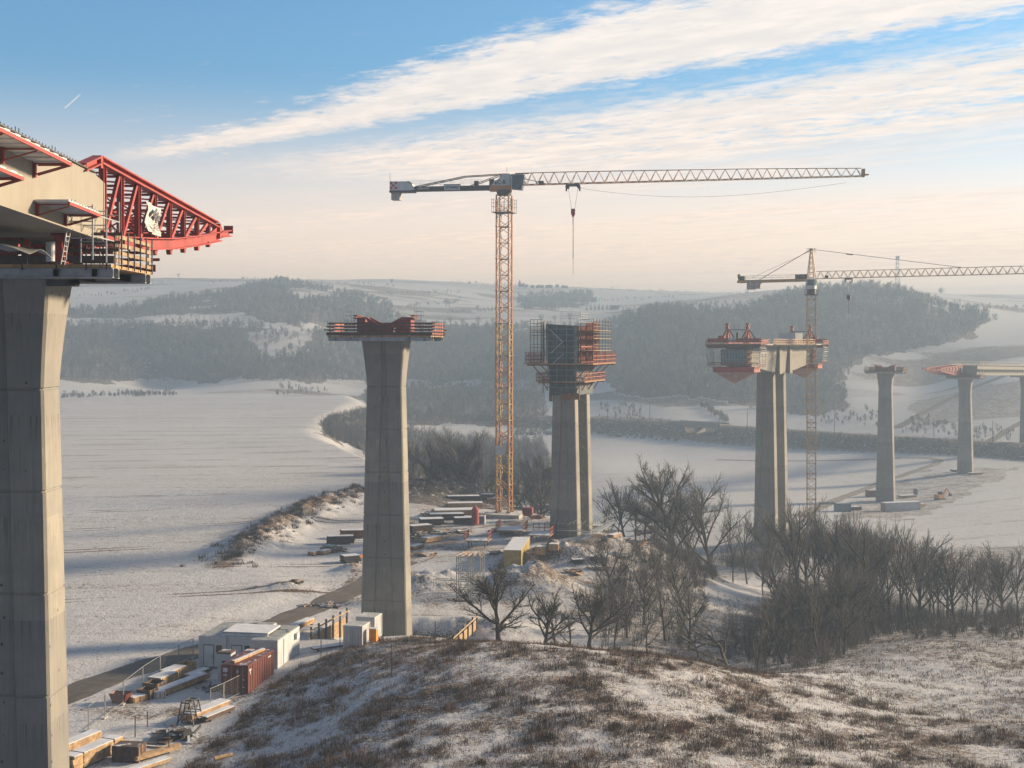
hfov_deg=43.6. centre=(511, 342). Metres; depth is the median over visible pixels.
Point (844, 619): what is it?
bare tree
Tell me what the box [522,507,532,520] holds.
hopper
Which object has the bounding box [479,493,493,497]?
panel stack
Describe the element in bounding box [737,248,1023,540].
tower crane
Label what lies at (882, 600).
bare tree
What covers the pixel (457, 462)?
bare tree
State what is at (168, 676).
timber box
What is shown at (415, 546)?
panel stack
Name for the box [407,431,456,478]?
bare tree
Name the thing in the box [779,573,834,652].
bare tree
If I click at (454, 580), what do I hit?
scaffold
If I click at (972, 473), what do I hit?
panel stack
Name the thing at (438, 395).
valley wood
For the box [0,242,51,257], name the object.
tarpaulin
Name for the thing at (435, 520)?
panel stack
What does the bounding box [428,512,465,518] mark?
panel stack
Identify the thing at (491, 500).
panel stack
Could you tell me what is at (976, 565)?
slender bare tree
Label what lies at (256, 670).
container
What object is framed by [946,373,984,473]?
bridge pier
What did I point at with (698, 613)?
bare tree
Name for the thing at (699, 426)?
railway bridge
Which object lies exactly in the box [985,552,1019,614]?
slender bare tree
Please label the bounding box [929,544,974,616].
bare tree
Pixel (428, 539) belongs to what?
panel stack
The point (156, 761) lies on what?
loose planks
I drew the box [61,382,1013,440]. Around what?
hedge brush
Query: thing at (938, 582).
slender bare tree
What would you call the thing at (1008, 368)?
steel bridge deck
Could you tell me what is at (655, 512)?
slender bare tree
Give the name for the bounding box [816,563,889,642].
bare tree
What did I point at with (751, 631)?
bare tree
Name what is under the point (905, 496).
panel stack
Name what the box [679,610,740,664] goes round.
gnarled bare tree
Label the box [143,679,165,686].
timber box
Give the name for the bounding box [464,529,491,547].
work platform
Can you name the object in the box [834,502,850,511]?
container
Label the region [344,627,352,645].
door
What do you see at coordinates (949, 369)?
launching nose
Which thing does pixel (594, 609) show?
bare tree
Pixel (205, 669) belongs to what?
beam stack
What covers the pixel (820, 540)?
thicket
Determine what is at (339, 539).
panel stack
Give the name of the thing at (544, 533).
work platform
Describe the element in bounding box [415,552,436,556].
scrap heap
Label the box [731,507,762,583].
slender bare tree
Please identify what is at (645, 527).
bare tree
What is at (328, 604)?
scrap heap
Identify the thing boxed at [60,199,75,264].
ladder
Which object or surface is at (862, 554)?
bare tree
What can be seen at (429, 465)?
slender bare tree
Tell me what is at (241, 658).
timber beam
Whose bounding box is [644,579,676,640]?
bare tree
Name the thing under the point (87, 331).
bare wood
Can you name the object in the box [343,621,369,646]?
container
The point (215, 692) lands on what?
fence panel
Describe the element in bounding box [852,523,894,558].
bare tree
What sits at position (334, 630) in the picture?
shoring wall
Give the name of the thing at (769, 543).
slender bare tree
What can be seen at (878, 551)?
slender bare tree
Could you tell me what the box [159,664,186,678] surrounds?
timber box
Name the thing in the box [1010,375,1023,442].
bridge pier
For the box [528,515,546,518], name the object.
scrap heap
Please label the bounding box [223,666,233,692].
door
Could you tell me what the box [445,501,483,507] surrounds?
panel stack
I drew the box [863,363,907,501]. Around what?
bridge pier
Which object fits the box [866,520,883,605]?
slender bare tree
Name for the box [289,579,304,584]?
scrap heap
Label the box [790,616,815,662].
bare tree
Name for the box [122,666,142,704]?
fence panel
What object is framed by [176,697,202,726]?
steel trestle
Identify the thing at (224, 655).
utility cabin
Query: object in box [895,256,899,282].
lattice mast
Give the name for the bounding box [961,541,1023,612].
bare tree
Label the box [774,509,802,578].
slender bare tree
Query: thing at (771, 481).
bridge pier
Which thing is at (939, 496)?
excavator
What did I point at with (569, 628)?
bare tree
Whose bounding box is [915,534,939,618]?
slender bare tree
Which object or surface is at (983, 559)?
slender bare tree
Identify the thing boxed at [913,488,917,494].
portable toilet
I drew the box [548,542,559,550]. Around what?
timber box
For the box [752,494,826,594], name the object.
bare tree
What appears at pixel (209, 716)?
beam stack
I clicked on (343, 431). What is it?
brush
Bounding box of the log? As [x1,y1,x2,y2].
[213,752,232,760]
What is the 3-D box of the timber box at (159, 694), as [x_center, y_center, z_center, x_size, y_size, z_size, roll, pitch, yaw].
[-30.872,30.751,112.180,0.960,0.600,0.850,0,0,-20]
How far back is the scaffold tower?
161.94 m
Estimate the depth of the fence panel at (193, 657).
125.83 m
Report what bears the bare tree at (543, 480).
on the ground at (158, 490)
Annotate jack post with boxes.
[50,234,68,262]
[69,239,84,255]
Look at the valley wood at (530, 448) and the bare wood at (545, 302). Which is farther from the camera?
the bare wood at (545, 302)
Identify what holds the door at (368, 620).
in the container at (374, 619)
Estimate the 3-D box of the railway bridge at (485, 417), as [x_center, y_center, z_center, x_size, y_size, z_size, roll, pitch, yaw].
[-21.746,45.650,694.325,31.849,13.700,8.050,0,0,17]
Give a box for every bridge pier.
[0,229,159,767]
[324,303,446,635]
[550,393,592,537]
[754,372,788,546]
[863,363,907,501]
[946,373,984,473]
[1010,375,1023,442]
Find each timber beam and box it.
[146,745,162,747]
[231,648,264,662]
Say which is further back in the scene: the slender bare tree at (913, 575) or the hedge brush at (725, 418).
the hedge brush at (725, 418)
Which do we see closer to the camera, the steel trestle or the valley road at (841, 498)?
the steel trestle
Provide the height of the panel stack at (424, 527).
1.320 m
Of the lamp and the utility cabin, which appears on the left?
the lamp
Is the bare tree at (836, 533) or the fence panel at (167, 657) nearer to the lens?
the fence panel at (167, 657)
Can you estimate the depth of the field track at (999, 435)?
561.67 m
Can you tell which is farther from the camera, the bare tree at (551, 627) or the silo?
the silo
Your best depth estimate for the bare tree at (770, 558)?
237.99 m
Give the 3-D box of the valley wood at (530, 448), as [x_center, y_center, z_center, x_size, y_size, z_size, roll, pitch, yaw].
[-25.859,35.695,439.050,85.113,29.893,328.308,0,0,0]
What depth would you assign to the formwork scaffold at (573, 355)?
201.71 m
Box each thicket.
[588,523,1023,668]
[711,543,788,570]
[753,527,880,550]
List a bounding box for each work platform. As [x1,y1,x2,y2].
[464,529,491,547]
[496,519,527,536]
[527,523,555,542]
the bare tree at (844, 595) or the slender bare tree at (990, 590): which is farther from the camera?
the slender bare tree at (990, 590)
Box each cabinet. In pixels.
[369,627,377,641]
[479,515,485,523]
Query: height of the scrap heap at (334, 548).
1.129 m
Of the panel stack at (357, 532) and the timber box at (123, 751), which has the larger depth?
the panel stack at (357, 532)
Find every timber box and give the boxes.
[112,740,145,762]
[129,693,147,702]
[136,686,157,699]
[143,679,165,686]
[147,670,177,683]
[154,689,165,698]
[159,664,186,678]
[177,660,196,672]
[536,545,547,554]
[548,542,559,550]
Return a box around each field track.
[894,375,1008,427]
[986,421,1019,440]
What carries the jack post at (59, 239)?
attached to the steel bridge deck at (41, 186)
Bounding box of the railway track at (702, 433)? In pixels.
[412,412,1023,444]
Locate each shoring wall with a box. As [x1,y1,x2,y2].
[308,608,348,639]
[453,615,477,639]
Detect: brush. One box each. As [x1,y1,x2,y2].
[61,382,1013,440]
[76,276,1023,313]
[314,405,365,450]
[509,414,1023,458]
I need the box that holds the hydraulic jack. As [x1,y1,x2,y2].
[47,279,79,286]
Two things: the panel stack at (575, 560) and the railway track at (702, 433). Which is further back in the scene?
the railway track at (702, 433)
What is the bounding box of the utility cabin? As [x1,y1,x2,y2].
[217,649,235,681]
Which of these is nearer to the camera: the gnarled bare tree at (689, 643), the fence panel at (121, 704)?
the fence panel at (121, 704)
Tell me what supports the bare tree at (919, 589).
on the ground at (158, 490)
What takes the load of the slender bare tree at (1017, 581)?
on the ground at (158, 490)
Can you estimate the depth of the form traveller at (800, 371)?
319.99 m
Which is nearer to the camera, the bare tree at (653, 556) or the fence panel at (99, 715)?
the fence panel at (99, 715)
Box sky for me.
[0,0,1023,294]
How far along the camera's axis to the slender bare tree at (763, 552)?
198.94 m
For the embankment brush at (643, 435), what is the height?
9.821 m
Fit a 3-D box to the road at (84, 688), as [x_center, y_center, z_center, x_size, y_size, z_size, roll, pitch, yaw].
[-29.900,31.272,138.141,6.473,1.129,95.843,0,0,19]
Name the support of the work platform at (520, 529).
on the ground at (158, 490)
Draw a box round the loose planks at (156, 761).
[128,755,170,767]
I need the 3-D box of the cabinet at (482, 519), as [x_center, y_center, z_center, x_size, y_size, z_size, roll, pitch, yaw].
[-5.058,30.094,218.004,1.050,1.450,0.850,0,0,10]
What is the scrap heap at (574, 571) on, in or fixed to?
on the ground at (158, 490)
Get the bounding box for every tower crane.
[389,168,868,512]
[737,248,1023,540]
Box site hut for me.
[199,621,299,668]
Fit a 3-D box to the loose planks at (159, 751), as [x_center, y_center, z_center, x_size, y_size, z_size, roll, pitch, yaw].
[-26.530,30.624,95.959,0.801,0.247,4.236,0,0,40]
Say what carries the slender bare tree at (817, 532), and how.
on the ground at (158, 490)
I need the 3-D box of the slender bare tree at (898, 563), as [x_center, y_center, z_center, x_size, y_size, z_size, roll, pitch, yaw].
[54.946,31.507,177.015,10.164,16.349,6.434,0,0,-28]
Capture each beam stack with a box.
[157,671,210,695]
[180,698,229,722]
[181,666,211,677]
[198,705,234,721]
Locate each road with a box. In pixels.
[67,562,417,704]
[717,457,944,514]
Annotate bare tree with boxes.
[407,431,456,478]
[408,438,435,477]
[419,441,437,479]
[426,426,513,492]
[430,431,490,480]
[445,556,536,639]
[476,456,541,508]
[482,440,502,491]
[493,450,550,513]
[514,459,550,515]
[527,587,592,642]
[537,594,557,640]
[556,601,575,641]
[569,580,631,647]
[579,529,637,594]
[587,574,610,620]
[593,479,649,536]
[598,496,623,532]
[606,579,647,637]
[609,485,630,532]
[609,598,634,645]
[610,455,728,552]
[621,558,666,624]
[622,480,655,538]
[626,538,639,563]
[633,539,671,592]
[639,488,665,539]
[640,607,661,650]
[641,496,661,540]
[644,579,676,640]
[649,486,711,553]
[652,551,698,615]
[665,532,679,559]
[665,583,711,650]
[667,476,753,565]
[670,625,718,660]
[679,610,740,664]
[722,494,745,582]
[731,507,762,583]
[732,604,758,658]
[740,509,794,583]
[741,512,780,585]
[746,587,800,663]
[747,622,775,669]
[748,557,787,604]
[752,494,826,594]
[757,598,800,655]
[758,545,771,594]
[764,572,816,647]
[766,510,830,586]
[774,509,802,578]
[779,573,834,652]
[781,556,821,626]
[782,501,830,590]
[789,554,869,639]
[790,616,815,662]
[801,499,838,588]
[801,509,873,588]
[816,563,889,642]
[817,525,874,610]
[818,563,877,644]
[824,514,899,618]
[824,597,864,653]
[835,502,887,582]
[835,509,859,590]
[837,561,904,631]
[840,524,916,610]
[850,506,872,578]
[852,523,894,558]
[855,515,893,608]
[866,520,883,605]
[866,520,904,620]
[873,516,931,621]
[877,529,958,619]
[880,521,929,630]
[886,528,922,616]
[904,536,932,617]
[913,538,990,622]
[914,538,955,622]
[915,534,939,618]
[926,548,963,615]
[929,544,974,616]
[946,549,988,616]
[950,544,994,614]
[954,548,982,613]
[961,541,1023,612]
[971,556,1015,615]
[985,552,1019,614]
[985,557,1007,613]
[999,540,1023,610]
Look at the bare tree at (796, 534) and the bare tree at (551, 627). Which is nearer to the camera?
the bare tree at (551, 627)
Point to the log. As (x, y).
(222, 756)
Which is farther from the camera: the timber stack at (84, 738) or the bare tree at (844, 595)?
the bare tree at (844, 595)
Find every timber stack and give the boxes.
[69,729,101,751]
[69,734,122,767]
[289,617,314,628]
[310,643,342,650]
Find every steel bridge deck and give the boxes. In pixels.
[0,122,104,240]
[951,361,1023,374]
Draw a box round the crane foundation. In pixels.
[484,510,526,518]
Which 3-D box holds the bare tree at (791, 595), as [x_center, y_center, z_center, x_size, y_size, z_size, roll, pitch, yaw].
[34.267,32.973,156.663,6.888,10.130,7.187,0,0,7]
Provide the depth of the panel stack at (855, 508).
371.50 m
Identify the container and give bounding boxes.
[221,648,273,693]
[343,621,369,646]
[356,612,381,635]
[503,537,529,567]
[778,333,802,343]
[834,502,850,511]
[865,489,875,496]
[881,501,920,511]
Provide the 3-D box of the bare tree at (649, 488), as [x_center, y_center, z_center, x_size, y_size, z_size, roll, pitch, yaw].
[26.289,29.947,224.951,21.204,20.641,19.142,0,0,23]
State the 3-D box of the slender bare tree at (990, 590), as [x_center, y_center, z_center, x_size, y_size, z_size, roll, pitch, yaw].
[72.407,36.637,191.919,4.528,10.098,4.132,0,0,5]
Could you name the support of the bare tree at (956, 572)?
on the ground at (158, 490)
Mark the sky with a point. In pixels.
(289, 124)
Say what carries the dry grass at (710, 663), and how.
on the ground at (158, 490)
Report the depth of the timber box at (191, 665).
121.77 m
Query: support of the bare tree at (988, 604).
on the ground at (158, 490)
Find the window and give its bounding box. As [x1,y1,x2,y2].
[215,644,222,652]
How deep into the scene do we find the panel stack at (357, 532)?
202.56 m
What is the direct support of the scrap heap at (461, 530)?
on the ground at (158, 490)
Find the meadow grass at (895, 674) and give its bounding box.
[609,554,1023,738]
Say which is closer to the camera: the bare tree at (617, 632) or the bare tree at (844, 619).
the bare tree at (617, 632)
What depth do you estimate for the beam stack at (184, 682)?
115.44 m
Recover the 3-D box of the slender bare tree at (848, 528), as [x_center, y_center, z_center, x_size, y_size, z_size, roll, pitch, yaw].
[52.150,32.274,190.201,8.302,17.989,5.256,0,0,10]
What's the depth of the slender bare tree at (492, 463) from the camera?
309.58 m
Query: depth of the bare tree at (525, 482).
284.37 m
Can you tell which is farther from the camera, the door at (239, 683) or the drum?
the door at (239, 683)
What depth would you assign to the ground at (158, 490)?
240.92 m
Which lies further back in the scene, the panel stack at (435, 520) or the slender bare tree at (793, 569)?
the panel stack at (435, 520)
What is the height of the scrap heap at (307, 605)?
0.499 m
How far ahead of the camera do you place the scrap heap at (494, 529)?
206.81 m
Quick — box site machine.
[597,537,610,549]
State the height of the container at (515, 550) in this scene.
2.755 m
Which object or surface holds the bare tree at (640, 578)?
on the ground at (158, 490)
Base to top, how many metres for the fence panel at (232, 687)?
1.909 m
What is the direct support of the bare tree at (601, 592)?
on the ground at (158, 490)
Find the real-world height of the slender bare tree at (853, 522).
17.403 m
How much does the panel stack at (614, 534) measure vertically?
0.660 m
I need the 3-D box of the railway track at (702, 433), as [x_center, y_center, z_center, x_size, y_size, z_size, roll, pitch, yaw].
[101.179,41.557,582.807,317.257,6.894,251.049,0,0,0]
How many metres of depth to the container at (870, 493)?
407.25 m
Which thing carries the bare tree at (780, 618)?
on the ground at (158, 490)
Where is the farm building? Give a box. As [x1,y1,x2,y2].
[610,305,620,309]
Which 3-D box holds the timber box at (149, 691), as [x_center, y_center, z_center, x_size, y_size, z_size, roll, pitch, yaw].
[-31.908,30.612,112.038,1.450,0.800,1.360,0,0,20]
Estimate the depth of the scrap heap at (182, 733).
100.34 m
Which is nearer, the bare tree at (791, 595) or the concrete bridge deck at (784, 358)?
the bare tree at (791, 595)
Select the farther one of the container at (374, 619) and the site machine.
the site machine
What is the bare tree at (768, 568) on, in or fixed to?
on the ground at (158, 490)
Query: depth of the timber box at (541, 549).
182.28 m
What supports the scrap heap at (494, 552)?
on the ground at (158, 490)
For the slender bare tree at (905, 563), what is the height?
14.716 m
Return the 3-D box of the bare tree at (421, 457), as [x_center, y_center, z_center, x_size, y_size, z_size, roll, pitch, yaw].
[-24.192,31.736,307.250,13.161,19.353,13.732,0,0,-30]
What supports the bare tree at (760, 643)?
on the ground at (158, 490)
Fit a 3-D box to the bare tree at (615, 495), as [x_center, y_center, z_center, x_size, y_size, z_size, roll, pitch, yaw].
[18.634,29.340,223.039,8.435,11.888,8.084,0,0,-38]
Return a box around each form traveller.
[706,323,767,383]
[774,326,828,377]
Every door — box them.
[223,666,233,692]
[235,667,246,692]
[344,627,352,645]
[353,628,360,645]
[365,619,372,626]
[505,551,511,567]
[513,551,519,564]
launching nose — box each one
[18,155,232,254]
[922,364,964,375]
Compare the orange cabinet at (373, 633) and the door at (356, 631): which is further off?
the orange cabinet at (373, 633)
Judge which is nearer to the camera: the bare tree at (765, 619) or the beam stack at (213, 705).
the beam stack at (213, 705)
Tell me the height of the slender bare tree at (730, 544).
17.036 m
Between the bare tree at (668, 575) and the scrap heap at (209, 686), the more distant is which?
the bare tree at (668, 575)
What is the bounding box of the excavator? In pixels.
[934,488,951,499]
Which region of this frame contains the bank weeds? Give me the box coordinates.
[178,476,482,566]
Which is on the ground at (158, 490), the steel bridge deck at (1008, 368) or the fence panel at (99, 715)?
the fence panel at (99, 715)
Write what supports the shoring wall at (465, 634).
on the ground at (158, 490)
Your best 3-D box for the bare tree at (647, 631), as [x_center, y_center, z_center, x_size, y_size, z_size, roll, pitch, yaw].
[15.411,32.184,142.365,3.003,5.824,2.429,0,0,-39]
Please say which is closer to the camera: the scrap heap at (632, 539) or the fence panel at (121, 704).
the fence panel at (121, 704)
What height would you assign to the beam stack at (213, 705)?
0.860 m
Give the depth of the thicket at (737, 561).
269.19 m
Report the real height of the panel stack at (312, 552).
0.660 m
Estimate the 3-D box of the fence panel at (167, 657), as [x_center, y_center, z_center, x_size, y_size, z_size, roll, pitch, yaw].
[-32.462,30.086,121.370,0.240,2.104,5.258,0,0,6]
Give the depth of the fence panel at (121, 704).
106.89 m
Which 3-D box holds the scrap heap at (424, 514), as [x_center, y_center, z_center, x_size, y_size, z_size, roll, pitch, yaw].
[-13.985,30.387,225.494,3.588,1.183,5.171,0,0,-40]
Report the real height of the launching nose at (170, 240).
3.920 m
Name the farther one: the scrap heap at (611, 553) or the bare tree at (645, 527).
the bare tree at (645, 527)
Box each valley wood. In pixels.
[361,414,550,484]
[363,374,548,425]
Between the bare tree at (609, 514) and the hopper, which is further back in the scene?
the bare tree at (609, 514)
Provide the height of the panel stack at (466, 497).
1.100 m
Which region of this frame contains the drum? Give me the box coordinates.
[46,241,55,261]
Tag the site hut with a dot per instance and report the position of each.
(282, 642)
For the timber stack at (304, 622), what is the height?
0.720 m
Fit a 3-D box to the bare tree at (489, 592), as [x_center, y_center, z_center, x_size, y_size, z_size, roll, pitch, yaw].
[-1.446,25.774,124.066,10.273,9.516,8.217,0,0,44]
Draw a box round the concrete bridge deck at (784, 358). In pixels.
[713,339,822,373]
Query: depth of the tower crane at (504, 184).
228.13 m
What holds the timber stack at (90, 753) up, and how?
on the ground at (158, 490)
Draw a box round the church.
[518,280,524,286]
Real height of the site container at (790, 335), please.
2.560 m
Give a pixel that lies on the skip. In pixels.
(114, 694)
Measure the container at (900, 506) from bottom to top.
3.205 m
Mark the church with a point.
(520, 284)
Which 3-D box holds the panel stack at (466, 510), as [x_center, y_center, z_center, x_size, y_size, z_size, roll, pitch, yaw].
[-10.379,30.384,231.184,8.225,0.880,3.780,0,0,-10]
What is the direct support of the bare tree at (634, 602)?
on the ground at (158, 490)
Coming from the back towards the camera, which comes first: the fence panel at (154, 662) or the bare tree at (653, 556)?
the bare tree at (653, 556)
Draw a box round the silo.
[472,506,478,525]
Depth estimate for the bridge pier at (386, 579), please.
139.20 m
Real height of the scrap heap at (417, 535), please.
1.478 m
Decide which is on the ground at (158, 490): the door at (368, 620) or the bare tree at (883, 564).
the bare tree at (883, 564)
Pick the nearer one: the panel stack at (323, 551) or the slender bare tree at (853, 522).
the panel stack at (323, 551)
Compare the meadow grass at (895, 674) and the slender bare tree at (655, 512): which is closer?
the meadow grass at (895, 674)
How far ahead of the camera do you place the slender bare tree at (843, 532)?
197.46 m
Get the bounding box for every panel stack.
[307,550,318,555]
[318,549,330,554]
[326,534,354,544]
[339,529,362,537]
[340,553,361,562]
[409,523,433,532]
[410,543,424,549]
[418,517,444,524]
[419,535,442,542]
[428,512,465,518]
[431,507,472,514]
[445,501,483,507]
[446,495,480,500]
[452,516,471,523]
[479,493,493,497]
[486,497,502,503]
[571,558,584,563]
[607,532,621,538]
[851,506,861,509]
[897,494,916,497]
[968,472,982,474]
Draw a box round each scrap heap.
[146,723,201,744]
[202,682,220,691]
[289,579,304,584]
[296,603,317,606]
[318,601,341,608]
[320,544,347,552]
[410,531,433,539]
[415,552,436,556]
[419,512,428,516]
[430,529,450,534]
[453,529,471,533]
[488,527,517,533]
[489,550,502,554]
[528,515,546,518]
[564,568,582,574]
[606,551,627,556]
[624,537,652,545]
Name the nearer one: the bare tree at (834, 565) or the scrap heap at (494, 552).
the bare tree at (834, 565)
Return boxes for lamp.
[22,239,30,263]
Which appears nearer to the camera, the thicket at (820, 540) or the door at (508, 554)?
the door at (508, 554)
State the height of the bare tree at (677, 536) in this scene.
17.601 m
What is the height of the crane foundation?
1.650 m
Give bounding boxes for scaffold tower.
[455,551,484,600]
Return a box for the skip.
[109,690,132,703]
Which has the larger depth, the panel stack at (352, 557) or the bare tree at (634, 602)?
the panel stack at (352, 557)
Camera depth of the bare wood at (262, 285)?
1080.78 m
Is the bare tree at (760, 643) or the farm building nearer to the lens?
the bare tree at (760, 643)
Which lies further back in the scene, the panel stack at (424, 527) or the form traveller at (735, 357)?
the form traveller at (735, 357)
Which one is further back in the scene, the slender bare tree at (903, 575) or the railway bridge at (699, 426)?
the railway bridge at (699, 426)
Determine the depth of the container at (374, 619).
130.66 m
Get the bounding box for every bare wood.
[60,316,544,381]
[67,275,393,323]
[353,310,592,370]
[516,289,596,309]
[594,278,998,414]
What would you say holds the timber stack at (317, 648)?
on the ground at (158, 490)
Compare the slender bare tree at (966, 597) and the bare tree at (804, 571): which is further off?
the bare tree at (804, 571)
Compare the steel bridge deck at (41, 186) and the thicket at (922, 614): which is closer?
the steel bridge deck at (41, 186)
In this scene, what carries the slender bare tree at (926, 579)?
on the ground at (158, 490)
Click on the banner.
(152, 217)
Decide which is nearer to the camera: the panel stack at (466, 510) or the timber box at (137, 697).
the timber box at (137, 697)
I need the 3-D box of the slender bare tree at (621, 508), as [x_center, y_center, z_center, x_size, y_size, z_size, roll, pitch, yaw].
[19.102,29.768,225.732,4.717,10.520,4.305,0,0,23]
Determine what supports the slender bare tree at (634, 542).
on the ground at (158, 490)
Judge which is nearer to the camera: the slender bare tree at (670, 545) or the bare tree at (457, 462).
the slender bare tree at (670, 545)
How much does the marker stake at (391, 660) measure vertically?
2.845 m
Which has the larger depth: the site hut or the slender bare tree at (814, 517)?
the slender bare tree at (814, 517)
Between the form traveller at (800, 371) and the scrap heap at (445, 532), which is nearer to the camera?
the scrap heap at (445, 532)
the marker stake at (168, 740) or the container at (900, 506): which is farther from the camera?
the container at (900, 506)
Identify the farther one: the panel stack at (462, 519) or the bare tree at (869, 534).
the panel stack at (462, 519)
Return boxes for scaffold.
[65,202,119,264]
[433,578,457,589]
[525,312,615,530]
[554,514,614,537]
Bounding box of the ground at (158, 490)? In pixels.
[58,278,1023,767]
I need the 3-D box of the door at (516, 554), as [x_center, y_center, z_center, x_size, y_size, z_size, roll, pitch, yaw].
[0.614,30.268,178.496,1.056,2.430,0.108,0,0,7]
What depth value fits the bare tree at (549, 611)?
130.60 m
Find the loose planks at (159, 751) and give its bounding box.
[134,742,181,760]
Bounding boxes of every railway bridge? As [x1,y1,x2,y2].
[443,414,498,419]
[670,420,728,434]
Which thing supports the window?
in the site hut
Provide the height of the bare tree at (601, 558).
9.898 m
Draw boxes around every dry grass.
[182,634,1023,767]
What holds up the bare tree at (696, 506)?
on the ground at (158, 490)
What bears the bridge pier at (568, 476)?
on the ground at (158, 490)
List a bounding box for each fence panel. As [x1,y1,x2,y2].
[85,694,105,730]
[103,682,125,717]
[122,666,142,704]
[143,656,159,680]
[160,644,178,669]
[179,639,195,661]
[210,683,223,701]
[224,674,241,698]
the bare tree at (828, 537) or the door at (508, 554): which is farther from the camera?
the bare tree at (828, 537)
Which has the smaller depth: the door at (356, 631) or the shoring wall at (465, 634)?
the door at (356, 631)
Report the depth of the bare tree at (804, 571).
213.15 m
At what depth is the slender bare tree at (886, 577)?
183.96 m
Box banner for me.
[144,201,160,236]
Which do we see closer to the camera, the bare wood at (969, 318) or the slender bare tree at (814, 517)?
the slender bare tree at (814, 517)
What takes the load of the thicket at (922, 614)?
on the ground at (158, 490)
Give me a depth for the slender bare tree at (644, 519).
226.26 m
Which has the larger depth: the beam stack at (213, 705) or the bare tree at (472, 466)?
the bare tree at (472, 466)
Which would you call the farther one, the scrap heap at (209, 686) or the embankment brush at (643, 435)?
the embankment brush at (643, 435)
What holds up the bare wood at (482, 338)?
on the ground at (158, 490)
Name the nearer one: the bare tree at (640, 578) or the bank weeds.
the bare tree at (640, 578)
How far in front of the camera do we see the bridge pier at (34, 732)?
58.12 m
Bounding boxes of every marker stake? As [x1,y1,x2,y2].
[168,729,169,753]
[391,644,391,676]
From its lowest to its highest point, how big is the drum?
0.830 m
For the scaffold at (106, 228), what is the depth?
54.88 m

